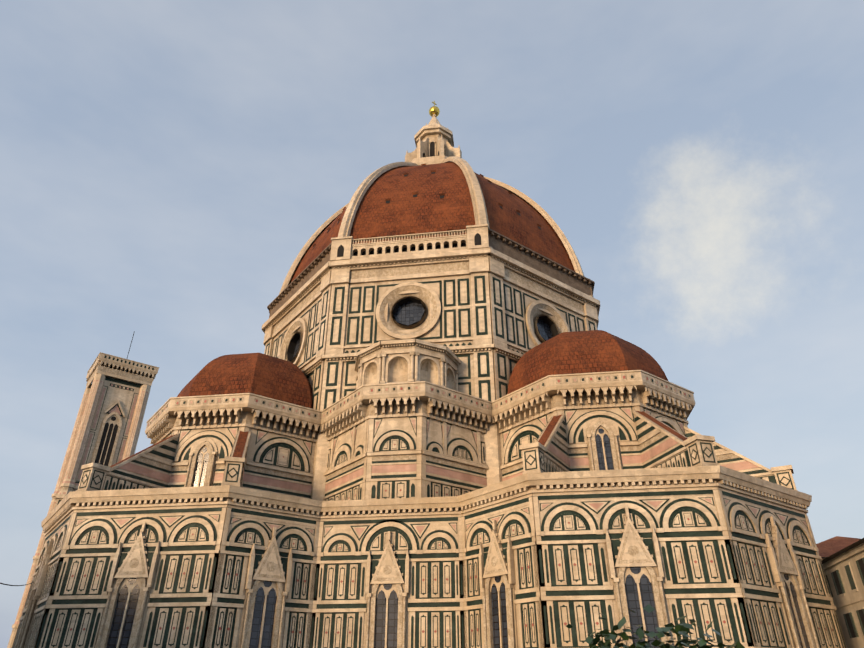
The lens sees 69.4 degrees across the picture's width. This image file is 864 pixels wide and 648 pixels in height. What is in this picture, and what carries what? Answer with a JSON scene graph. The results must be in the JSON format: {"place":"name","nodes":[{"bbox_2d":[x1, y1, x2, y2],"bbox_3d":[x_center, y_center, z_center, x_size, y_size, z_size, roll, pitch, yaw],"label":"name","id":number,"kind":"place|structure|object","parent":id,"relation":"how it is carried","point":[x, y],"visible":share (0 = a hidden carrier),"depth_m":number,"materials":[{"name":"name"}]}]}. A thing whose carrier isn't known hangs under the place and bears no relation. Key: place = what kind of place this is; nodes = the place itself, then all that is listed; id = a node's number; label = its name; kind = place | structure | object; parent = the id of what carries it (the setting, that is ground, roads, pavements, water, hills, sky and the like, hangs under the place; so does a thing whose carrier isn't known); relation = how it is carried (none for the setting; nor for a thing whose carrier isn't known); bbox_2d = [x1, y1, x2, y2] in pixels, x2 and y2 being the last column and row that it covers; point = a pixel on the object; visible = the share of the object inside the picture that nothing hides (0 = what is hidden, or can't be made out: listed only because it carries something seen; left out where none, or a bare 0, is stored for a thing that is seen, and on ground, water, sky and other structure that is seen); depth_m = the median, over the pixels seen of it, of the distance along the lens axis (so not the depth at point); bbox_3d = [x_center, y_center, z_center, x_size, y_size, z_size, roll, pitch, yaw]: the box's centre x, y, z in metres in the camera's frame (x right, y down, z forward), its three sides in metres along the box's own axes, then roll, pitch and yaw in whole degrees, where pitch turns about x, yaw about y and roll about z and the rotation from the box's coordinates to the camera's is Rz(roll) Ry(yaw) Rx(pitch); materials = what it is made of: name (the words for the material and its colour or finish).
{"place":"outdoors","nodes":[
{"label":"outdoors","id":0,"kind":"place"},
{"bbox_2d":[12,224,846,647],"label":"cathedral","id":1,"kind":"structure","parent":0,"point":[470,438],"depth_m":58.53,"materials":[{"name":"white stone"}]},
{"bbox_2d":[0,582,33,585],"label":"overhead cable","id":2,"kind":"object","parent":1,"relation":"attached to","point":[15,585],"visible":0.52,"depth_m":47.78,"materials":[{"name":"black metal"}]},
{"bbox_2d":[279,155,592,296],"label":"dome","id":3,"kind":"structure","parent":1,"relation":"on","point":[430,194],"depth_m":95.86,"materials":[{"name":"red tile"}]},
{"bbox_2d":[405,101,461,161],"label":"lantern","id":4,"kind":"object","parent":3,"relation":"on","point":[434,137],"visible":0.52,"depth_m":126.73,"materials":[{"name":"white stone"}]},
{"bbox_2d":[0,0,863,647],"label":"sky","id":5,"kind":"structure","parent":0,"point":[166,166],"materials":[{"name":"blue"}]},
{"label":"ground","id":6,"kind":"structure","parent":0,"visible":0},
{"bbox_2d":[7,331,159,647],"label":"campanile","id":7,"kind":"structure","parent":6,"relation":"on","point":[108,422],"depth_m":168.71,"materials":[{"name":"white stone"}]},
{"bbox_2d":[821,538,863,647],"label":"palazzo","id":8,"kind":"structure","parent":6,"relation":"on","point":[844,570],"depth_m":58.21,"materials":[{"name":"white stone"}]},
{"bbox_2d":[816,536,859,559],"bbox_3d":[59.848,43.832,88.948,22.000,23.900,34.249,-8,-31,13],"label":"roof","id":9,"kind":"object","parent":8,"relation":"attached to","point":[829,547],"depth_m":85.01,"materials":[{"name":"red tile"}]},
{"bbox_3d":[3.492,1.111,-0.448,22.000,8.500,17.070,-4,-30,7],"label":"terrace house","id":10,"kind":"object","parent":6,"relation":"on","visible":0},
{"bbox_2d":[566,604,744,647],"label":"potted tree","id":11,"kind":"object","parent":10,"relation":"on","point":[679,630],"visible":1,"depth_m":6.18,"materials":[{"name":"green plant"}]}
]}

